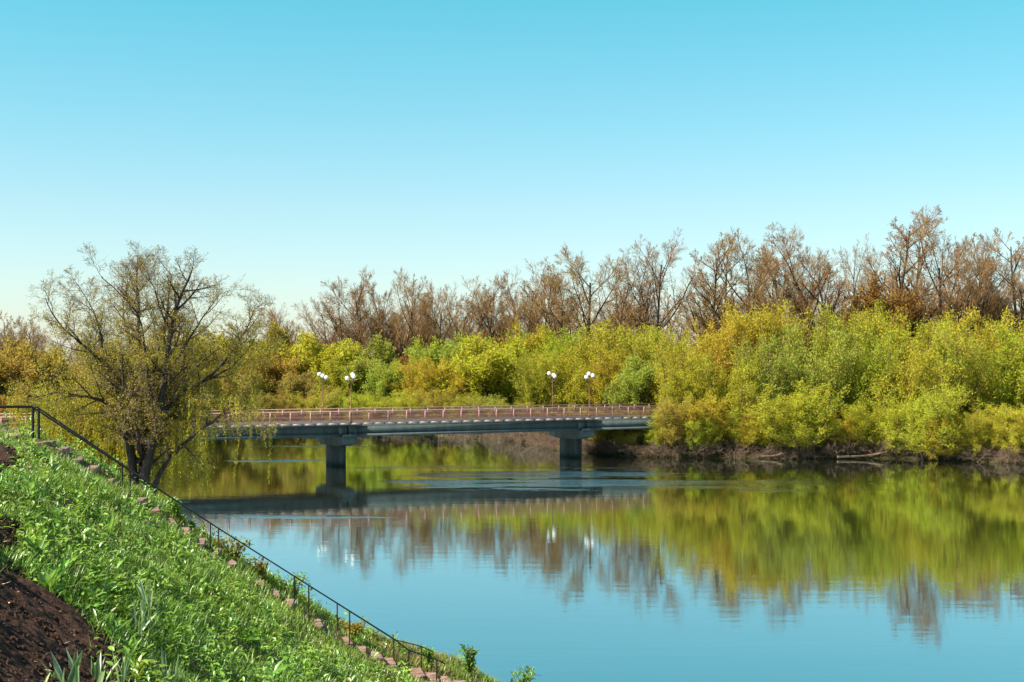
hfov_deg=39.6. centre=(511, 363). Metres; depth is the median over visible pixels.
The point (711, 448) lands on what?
brush
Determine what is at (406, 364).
leafy tree
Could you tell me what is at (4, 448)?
soil bed
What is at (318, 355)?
leafy tree
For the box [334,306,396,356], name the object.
bare tree
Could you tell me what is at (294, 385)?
leafy tree
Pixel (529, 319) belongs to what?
bare tree
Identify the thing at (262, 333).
bare tree
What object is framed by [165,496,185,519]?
bank shrub
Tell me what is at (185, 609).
feathery plant
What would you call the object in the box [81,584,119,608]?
feathery plant
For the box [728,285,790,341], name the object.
bare tree
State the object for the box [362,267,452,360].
bare tree
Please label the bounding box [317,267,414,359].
bare tree
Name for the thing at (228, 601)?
broad weed
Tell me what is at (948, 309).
bare tree
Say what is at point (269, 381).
leafy tree
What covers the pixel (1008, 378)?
willow bush
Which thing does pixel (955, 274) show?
bare tree
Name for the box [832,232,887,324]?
bare tree
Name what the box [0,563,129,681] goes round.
soil bed
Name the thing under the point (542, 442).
brush
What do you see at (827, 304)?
bare tree
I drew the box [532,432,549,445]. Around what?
brush
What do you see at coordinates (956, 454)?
brush
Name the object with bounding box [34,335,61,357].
bare tree
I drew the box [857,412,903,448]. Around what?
willow shrub
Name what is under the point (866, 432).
willow shrub
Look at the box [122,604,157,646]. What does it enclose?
tall grass plant
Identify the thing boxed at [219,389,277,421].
willow bush
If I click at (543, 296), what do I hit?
bare tree
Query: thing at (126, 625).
broad weed
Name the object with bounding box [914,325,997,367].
leafy tree
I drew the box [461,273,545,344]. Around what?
bare tree
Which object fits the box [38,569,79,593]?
broad weed
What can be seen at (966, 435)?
willow shrub
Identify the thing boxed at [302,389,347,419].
willow shrub
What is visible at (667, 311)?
bare tree
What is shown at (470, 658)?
bank shrub
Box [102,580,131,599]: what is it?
feathery plant
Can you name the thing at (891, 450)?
brush
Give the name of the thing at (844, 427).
willow shrub
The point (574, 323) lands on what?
bare tree
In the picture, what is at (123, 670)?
lily plant
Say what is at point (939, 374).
willow bush
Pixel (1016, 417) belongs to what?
willow shrub
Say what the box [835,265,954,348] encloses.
leafy tree
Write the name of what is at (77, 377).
leafy tree
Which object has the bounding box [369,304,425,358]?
bare tree
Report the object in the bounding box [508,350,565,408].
willow bush
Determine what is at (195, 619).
meadow grass
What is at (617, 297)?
bare tree
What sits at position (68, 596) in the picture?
broad weed
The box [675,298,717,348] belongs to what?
bare tree
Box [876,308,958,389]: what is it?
willow bush
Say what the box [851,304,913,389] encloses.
willow bush
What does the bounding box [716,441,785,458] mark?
brush
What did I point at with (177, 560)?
broad weed
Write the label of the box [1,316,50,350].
bare tree
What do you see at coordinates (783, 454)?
brush
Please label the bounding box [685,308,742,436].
willow bush
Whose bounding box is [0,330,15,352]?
bare tree
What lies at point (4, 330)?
bare tree
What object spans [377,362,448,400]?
willow bush
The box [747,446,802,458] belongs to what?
brush
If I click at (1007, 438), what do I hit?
willow shrub
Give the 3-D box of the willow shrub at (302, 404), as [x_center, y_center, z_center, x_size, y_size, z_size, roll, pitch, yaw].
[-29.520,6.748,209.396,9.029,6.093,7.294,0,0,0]
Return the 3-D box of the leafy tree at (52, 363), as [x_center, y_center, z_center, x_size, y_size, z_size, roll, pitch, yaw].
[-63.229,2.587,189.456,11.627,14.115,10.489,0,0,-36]
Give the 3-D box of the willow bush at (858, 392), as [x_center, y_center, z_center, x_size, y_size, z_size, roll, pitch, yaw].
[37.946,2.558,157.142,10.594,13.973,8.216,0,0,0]
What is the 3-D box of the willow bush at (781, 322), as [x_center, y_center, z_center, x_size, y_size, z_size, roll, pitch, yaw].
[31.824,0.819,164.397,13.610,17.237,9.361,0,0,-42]
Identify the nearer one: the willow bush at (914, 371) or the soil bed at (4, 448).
the soil bed at (4, 448)
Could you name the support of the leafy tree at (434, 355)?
on the ground at (834, 456)
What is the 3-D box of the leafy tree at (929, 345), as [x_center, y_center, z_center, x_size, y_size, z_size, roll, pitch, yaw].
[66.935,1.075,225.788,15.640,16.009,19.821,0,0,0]
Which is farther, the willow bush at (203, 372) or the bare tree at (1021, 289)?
the bare tree at (1021, 289)
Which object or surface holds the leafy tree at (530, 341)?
on the ground at (834, 456)
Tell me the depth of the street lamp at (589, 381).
150.19 m
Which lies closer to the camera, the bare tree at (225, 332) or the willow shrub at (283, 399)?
the willow shrub at (283, 399)
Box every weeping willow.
[9,369,165,493]
[19,368,211,500]
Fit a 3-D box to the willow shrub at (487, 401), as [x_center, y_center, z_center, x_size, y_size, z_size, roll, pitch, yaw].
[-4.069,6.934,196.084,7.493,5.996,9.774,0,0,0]
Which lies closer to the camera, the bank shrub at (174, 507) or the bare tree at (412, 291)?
the bank shrub at (174, 507)
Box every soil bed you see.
[0,443,23,485]
[0,519,28,559]
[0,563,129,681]
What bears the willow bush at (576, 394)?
on the ground at (834, 456)
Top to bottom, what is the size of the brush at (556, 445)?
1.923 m
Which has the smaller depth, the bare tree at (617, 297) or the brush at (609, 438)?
the brush at (609, 438)
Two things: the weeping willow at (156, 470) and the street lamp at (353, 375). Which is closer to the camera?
the weeping willow at (156, 470)
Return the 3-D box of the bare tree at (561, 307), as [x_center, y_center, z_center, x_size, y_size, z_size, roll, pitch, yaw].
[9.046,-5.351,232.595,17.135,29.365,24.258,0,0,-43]
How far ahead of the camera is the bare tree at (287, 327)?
239.87 m
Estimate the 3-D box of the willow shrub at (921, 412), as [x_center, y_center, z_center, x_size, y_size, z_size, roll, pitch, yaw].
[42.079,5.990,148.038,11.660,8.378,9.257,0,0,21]
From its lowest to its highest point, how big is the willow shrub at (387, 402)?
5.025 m
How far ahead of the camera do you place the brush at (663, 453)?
151.69 m
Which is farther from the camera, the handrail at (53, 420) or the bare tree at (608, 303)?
the bare tree at (608, 303)
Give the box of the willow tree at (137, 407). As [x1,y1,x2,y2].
[1,239,285,494]
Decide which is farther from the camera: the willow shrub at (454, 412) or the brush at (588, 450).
the willow shrub at (454, 412)
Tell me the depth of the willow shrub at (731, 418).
151.97 m
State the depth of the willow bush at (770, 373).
155.56 m
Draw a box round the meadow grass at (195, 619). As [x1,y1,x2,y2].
[0,429,498,681]
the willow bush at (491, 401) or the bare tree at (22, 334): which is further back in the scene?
the bare tree at (22, 334)
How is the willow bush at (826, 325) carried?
on the ground at (834, 456)
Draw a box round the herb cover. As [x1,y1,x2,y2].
[0,410,435,681]
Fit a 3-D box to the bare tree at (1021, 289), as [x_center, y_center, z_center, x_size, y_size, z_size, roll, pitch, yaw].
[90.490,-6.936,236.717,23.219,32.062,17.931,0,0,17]
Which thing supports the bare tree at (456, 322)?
on the ground at (834, 456)
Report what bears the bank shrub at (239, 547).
on the embankment
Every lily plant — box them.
[41,649,82,681]
[68,652,118,681]
[111,646,132,681]
[152,650,184,681]
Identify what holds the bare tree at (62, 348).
on the ground at (834, 456)
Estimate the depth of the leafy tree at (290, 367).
219.24 m
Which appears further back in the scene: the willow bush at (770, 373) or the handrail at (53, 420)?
the willow bush at (770, 373)
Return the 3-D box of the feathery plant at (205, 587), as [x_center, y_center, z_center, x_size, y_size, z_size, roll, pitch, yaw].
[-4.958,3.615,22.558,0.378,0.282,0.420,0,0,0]
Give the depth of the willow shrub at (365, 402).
203.94 m
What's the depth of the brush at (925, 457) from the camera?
147.44 m
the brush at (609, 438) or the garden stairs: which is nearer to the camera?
the garden stairs
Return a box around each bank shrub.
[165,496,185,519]
[213,530,254,560]
[246,556,271,580]
[271,572,309,598]
[338,616,368,638]
[418,646,436,668]
[456,644,478,675]
[510,664,540,681]
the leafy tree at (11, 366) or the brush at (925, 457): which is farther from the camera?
the leafy tree at (11, 366)
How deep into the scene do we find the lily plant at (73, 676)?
12.83 m
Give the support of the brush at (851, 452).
on the ground at (834, 456)
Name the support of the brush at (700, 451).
on the ground at (834, 456)
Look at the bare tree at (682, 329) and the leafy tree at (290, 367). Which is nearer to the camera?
the leafy tree at (290, 367)
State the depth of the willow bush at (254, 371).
211.99 m
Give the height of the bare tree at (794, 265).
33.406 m
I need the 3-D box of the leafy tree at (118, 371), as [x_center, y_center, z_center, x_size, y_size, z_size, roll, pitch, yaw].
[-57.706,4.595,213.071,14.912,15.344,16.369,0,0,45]
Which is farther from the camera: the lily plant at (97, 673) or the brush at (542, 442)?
the brush at (542, 442)
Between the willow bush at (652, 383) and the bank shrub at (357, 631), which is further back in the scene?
the willow bush at (652, 383)
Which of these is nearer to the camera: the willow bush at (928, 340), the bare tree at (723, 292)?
the willow bush at (928, 340)
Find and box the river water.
[149,435,1023,681]
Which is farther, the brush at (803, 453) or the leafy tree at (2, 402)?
the leafy tree at (2, 402)
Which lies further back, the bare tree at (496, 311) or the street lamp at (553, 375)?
the bare tree at (496, 311)
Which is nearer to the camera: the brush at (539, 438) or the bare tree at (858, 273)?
the brush at (539, 438)
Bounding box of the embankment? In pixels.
[0,433,485,681]
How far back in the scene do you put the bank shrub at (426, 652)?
30.96 m
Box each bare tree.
[0,310,27,365]
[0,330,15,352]
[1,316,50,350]
[14,314,70,421]
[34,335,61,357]
[38,330,86,368]
[217,322,245,345]
[256,303,296,344]
[259,302,319,345]
[291,319,353,347]
[293,275,384,351]
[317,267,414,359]
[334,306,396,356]
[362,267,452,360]
[363,307,411,360]
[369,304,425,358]
[374,274,428,362]
[402,278,466,350]
[422,277,505,346]
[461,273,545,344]
[470,257,592,344]
[471,276,516,342]
[498,245,647,405]
[529,269,577,339]
[563,309,585,336]
[578,301,611,339]
[591,293,638,340]
[591,302,670,337]
[592,247,665,340]
[607,227,708,344]
[623,301,687,346]
[655,288,692,346]
[665,313,693,345]
[671,229,823,340]
[675,232,744,351]
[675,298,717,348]
[688,235,754,347]
[689,297,755,332]
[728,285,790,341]
[739,222,877,336]
[740,223,855,338]
[808,282,848,335]
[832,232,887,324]
[857,204,961,326]
[863,206,1006,335]
[887,218,953,338]
[931,287,986,332]
[937,234,1023,337]
[961,233,1011,335]
[972,227,1023,333]
[989,252,1023,335]
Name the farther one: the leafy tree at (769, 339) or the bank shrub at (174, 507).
the leafy tree at (769, 339)
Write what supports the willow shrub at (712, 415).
on the ground at (834, 456)
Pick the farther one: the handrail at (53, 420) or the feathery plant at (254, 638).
the handrail at (53, 420)
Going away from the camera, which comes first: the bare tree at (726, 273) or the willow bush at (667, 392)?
the willow bush at (667, 392)
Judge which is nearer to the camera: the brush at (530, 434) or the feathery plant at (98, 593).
the feathery plant at (98, 593)
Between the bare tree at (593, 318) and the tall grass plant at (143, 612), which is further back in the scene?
the bare tree at (593, 318)
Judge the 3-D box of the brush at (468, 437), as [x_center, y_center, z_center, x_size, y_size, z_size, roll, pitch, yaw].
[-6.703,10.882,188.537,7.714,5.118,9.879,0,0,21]
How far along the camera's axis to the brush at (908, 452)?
149.53 m
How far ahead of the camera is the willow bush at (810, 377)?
156.14 m
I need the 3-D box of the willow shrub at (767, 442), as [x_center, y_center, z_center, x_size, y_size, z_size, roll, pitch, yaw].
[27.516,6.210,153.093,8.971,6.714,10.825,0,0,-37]
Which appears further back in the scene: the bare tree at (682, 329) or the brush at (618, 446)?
the bare tree at (682, 329)
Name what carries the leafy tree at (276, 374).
on the ground at (834, 456)
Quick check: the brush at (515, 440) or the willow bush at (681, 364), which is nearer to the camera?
the willow bush at (681, 364)
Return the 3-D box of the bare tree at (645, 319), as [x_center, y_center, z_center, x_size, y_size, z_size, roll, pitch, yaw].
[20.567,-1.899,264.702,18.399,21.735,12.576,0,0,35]
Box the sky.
[0,0,1023,364]
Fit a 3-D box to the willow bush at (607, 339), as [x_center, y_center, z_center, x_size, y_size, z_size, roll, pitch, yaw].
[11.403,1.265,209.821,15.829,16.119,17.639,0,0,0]
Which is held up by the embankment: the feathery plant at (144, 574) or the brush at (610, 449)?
the feathery plant at (144, 574)
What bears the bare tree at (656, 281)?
on the ground at (834, 456)
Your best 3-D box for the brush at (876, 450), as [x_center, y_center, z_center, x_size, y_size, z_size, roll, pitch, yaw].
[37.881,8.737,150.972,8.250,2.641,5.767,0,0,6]
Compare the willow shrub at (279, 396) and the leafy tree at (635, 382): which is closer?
the leafy tree at (635, 382)
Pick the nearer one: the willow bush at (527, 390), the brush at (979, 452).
the brush at (979, 452)
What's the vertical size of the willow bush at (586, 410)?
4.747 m
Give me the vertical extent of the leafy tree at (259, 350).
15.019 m
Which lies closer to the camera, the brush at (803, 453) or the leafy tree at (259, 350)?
the brush at (803, 453)
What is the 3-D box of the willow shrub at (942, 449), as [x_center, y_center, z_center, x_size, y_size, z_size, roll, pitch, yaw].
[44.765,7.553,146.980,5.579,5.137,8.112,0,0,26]
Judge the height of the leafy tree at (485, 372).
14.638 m
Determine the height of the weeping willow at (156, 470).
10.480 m
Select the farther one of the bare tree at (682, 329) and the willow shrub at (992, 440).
the bare tree at (682, 329)
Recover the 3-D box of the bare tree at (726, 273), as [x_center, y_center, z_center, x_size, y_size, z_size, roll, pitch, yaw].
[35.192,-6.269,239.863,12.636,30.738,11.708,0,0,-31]
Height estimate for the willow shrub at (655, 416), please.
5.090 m
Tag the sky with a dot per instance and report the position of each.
(298, 145)
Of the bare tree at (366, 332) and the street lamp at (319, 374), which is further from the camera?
the bare tree at (366, 332)
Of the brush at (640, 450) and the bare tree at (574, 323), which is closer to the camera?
the brush at (640, 450)
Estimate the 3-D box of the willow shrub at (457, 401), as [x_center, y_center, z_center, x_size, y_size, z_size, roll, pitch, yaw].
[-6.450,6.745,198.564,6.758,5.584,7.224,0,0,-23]
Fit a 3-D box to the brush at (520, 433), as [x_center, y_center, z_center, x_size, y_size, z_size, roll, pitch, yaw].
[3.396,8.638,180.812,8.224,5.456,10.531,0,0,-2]
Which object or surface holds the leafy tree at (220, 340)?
on the ground at (834, 456)
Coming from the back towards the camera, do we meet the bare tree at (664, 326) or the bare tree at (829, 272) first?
the bare tree at (664, 326)
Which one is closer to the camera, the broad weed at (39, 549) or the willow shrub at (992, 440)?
the broad weed at (39, 549)
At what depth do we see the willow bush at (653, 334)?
200.18 m
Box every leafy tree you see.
[0,345,56,404]
[0,352,10,399]
[0,381,39,425]
[1,330,75,406]
[52,363,92,406]
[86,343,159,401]
[174,321,262,374]
[198,359,279,421]
[239,352,320,398]
[240,333,286,365]
[242,316,293,401]
[251,343,308,407]
[273,367,320,405]
[278,325,366,384]
[298,348,370,392]
[301,384,345,409]
[312,352,368,401]
[337,330,398,399]
[359,352,416,370]
[360,352,426,403]
[403,329,477,390]
[422,330,544,402]
[483,333,509,351]
[498,349,544,406]
[505,315,571,360]
[601,351,663,413]
[698,325,810,361]
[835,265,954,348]
[903,332,980,369]
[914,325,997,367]
[970,321,1021,350]
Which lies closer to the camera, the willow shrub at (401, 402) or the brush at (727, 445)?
the brush at (727, 445)
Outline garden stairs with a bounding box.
[5,433,464,681]
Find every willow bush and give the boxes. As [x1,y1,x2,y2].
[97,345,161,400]
[158,343,245,420]
[190,348,275,421]
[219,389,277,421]
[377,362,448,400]
[397,355,466,403]
[415,331,496,402]
[455,395,508,407]
[493,401,540,409]
[504,324,585,398]
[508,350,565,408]
[529,343,616,414]
[537,317,637,406]
[556,403,623,441]
[575,322,673,410]
[584,409,642,444]
[585,343,647,413]
[615,324,693,410]
[629,422,660,443]
[644,343,705,406]
[647,328,721,442]
[655,360,716,410]
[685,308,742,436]
[686,353,761,447]
[715,296,798,407]
[730,332,799,445]
[739,299,828,386]
[765,319,864,440]
[804,297,892,404]
[809,323,909,444]
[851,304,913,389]
[858,341,940,431]
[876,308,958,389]
[909,351,962,413]
[924,314,1006,444]
[930,305,1023,418]
[979,320,1023,417]
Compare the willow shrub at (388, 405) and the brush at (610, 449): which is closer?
the brush at (610, 449)
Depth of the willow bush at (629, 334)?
206.06 m
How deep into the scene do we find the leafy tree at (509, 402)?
206.79 m
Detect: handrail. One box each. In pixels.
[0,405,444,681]
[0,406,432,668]
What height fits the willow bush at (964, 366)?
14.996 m
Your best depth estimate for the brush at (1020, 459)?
142.22 m
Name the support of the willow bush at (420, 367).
on the ground at (834, 456)
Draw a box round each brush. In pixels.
[438,433,483,437]
[448,433,485,439]
[472,433,497,437]
[485,433,508,440]
[489,433,511,440]
[501,432,527,442]
[512,432,532,441]
[520,432,555,447]
[521,432,550,441]
[531,433,555,447]
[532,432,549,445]
[537,432,559,445]
[540,436,590,449]
[582,437,625,455]
[582,440,616,453]
[591,431,639,448]
[601,438,638,452]
[609,438,685,457]
[615,443,653,454]
[637,436,695,457]
[658,442,718,456]
[683,438,736,456]
[699,433,760,455]
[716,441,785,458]
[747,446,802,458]
[765,447,820,458]
[786,434,871,457]
[787,442,842,457]
[831,444,868,454]
[833,434,898,456]
[852,434,924,456]
[899,446,929,457]
[910,445,962,459]
[940,444,994,458]
[953,446,1003,458]
[961,444,1023,463]
[985,446,1023,460]
[991,444,1023,463]
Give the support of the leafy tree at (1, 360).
on the ground at (834, 456)
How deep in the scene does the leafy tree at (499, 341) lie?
238.20 m
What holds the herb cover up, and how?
on the embankment
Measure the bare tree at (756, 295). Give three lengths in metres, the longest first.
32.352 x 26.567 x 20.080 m
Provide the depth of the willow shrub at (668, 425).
151.45 m
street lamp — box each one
[317,372,327,412]
[345,373,355,422]
[547,372,556,408]
[584,372,594,417]
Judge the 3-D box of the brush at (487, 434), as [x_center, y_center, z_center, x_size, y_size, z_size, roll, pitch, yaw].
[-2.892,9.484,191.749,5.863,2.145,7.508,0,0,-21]
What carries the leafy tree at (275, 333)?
on the ground at (834, 456)
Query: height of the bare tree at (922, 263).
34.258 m
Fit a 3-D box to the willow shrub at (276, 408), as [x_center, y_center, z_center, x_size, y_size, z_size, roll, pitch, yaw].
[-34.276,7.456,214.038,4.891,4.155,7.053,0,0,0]
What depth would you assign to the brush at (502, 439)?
185.05 m
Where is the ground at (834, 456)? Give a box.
[40,367,1023,463]
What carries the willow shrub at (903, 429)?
on the ground at (834, 456)
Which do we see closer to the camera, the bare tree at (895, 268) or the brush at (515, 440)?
the brush at (515, 440)
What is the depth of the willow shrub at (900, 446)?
150.16 m
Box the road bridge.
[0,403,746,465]
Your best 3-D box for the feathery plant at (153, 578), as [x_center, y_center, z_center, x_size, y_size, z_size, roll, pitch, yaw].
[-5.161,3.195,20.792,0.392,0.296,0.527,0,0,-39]
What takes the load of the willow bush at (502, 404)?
on the ground at (834, 456)
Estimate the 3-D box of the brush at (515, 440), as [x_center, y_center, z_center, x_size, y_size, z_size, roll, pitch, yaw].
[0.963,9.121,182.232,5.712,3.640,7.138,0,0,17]
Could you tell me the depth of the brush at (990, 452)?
143.49 m
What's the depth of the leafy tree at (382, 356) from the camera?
214.50 m
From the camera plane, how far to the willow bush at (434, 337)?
213.12 m
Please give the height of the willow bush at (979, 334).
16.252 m
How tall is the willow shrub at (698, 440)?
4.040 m
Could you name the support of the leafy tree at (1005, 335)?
on the ground at (834, 456)
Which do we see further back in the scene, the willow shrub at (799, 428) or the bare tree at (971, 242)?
the bare tree at (971, 242)
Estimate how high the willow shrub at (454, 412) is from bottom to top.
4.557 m
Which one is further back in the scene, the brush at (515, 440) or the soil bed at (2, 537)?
the brush at (515, 440)
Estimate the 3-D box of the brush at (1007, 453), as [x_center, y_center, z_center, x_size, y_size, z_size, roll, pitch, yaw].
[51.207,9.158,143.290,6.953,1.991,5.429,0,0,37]
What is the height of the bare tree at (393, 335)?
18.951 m
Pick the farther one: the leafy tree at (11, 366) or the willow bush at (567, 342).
the willow bush at (567, 342)
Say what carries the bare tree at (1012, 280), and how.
on the ground at (834, 456)
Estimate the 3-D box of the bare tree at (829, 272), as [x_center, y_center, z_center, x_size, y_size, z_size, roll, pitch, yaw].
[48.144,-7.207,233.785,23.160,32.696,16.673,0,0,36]
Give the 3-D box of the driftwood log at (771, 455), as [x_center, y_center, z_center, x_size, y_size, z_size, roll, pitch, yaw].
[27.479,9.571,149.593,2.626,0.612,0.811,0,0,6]
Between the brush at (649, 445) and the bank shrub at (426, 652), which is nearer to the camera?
the bank shrub at (426, 652)
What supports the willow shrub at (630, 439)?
on the ground at (834, 456)
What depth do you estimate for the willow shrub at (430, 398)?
198.37 m
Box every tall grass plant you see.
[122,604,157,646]
[130,576,166,648]
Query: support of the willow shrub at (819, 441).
on the ground at (834, 456)
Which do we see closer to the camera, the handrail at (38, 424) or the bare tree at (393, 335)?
the handrail at (38, 424)
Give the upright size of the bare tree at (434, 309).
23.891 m
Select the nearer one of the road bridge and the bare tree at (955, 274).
the road bridge
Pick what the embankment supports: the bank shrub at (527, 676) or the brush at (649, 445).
the bank shrub at (527, 676)
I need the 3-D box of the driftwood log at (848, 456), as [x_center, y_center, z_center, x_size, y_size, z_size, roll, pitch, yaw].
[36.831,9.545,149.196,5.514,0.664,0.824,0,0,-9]
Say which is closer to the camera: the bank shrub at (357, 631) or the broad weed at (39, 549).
the broad weed at (39, 549)
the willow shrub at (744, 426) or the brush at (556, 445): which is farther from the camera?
the brush at (556, 445)
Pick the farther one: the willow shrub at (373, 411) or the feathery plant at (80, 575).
the willow shrub at (373, 411)
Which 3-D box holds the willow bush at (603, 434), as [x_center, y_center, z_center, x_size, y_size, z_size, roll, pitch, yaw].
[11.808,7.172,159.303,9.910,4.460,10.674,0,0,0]
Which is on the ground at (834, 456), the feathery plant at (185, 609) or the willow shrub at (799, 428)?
the willow shrub at (799, 428)
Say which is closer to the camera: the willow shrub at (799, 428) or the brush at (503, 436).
the willow shrub at (799, 428)
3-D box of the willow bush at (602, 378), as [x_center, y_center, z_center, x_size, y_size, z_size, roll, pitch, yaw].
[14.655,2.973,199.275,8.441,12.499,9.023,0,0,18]
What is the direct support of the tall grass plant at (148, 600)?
on the embankment
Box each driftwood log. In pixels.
[760,452,785,456]
[837,452,885,457]
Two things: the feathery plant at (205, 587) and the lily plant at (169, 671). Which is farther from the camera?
the feathery plant at (205, 587)
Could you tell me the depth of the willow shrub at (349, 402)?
205.91 m
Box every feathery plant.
[76,572,107,586]
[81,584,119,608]
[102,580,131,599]
[103,600,139,619]
[125,567,153,584]
[150,572,171,591]
[169,605,196,618]
[190,582,210,597]
[236,627,271,643]
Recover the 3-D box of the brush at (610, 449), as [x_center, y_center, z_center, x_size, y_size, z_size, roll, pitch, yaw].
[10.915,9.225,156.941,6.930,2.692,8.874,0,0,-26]
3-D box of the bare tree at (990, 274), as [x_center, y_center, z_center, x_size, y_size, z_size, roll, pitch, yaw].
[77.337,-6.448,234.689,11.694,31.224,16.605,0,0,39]
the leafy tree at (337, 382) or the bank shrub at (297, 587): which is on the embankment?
the bank shrub at (297, 587)
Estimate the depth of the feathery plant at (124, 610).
16.97 m
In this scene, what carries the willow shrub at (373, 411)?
on the ground at (834, 456)
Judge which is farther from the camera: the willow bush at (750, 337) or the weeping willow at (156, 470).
the willow bush at (750, 337)
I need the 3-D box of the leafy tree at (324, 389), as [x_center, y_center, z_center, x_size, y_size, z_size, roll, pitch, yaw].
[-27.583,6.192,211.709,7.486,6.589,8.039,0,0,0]
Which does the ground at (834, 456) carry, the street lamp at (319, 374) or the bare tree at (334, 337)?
the bare tree at (334, 337)
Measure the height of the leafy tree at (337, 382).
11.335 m
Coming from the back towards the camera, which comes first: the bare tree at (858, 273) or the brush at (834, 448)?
the bare tree at (858, 273)
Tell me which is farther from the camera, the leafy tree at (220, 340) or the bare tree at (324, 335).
the bare tree at (324, 335)
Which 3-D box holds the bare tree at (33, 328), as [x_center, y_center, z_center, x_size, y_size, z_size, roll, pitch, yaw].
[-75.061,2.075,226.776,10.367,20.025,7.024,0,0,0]
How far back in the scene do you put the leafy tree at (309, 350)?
218.71 m
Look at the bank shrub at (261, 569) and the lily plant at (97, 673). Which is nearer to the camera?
the lily plant at (97, 673)
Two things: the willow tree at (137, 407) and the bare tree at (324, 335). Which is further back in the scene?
the bare tree at (324, 335)
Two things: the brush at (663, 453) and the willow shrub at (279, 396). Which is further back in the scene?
the willow shrub at (279, 396)
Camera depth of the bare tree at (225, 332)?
248.65 m
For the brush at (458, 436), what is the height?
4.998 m
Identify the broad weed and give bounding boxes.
[20,531,52,568]
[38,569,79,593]
[61,587,74,604]
[118,615,144,637]
[170,548,186,569]
[223,592,235,614]
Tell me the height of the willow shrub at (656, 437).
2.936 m
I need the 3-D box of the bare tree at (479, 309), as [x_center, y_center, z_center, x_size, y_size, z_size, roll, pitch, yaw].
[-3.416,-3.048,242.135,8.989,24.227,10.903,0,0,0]
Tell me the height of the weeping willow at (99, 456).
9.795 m
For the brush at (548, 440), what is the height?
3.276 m
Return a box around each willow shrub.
[270,402,283,420]
[271,394,304,420]
[275,390,316,420]
[285,389,338,419]
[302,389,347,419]
[332,390,376,419]
[342,393,384,418]
[358,406,383,418]
[368,396,410,418]
[375,396,406,418]
[390,388,454,418]
[408,387,477,417]
[441,392,484,416]
[442,401,486,416]
[456,393,507,434]
[612,433,637,450]
[635,405,688,448]
[641,428,668,450]
[649,395,711,451]
[668,392,742,445]
[677,417,722,451]
[720,411,771,450]
[724,406,767,449]
[729,391,822,450]
[740,379,849,456]
[808,433,826,449]
[811,412,864,449]
[837,400,915,451]
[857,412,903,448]
[863,381,975,459]
[882,435,904,454]
[899,424,930,452]
[916,416,965,460]
[944,408,996,456]
[961,415,1010,454]
[968,403,1023,453]
[986,403,1023,454]
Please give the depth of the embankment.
25.92 m
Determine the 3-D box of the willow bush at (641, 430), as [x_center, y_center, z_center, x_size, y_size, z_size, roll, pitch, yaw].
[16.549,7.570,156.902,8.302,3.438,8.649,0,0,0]
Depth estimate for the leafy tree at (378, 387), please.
208.68 m
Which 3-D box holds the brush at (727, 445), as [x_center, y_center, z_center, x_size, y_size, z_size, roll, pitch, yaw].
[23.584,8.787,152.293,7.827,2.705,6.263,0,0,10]
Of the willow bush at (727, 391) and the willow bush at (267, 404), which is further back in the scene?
the willow bush at (267, 404)

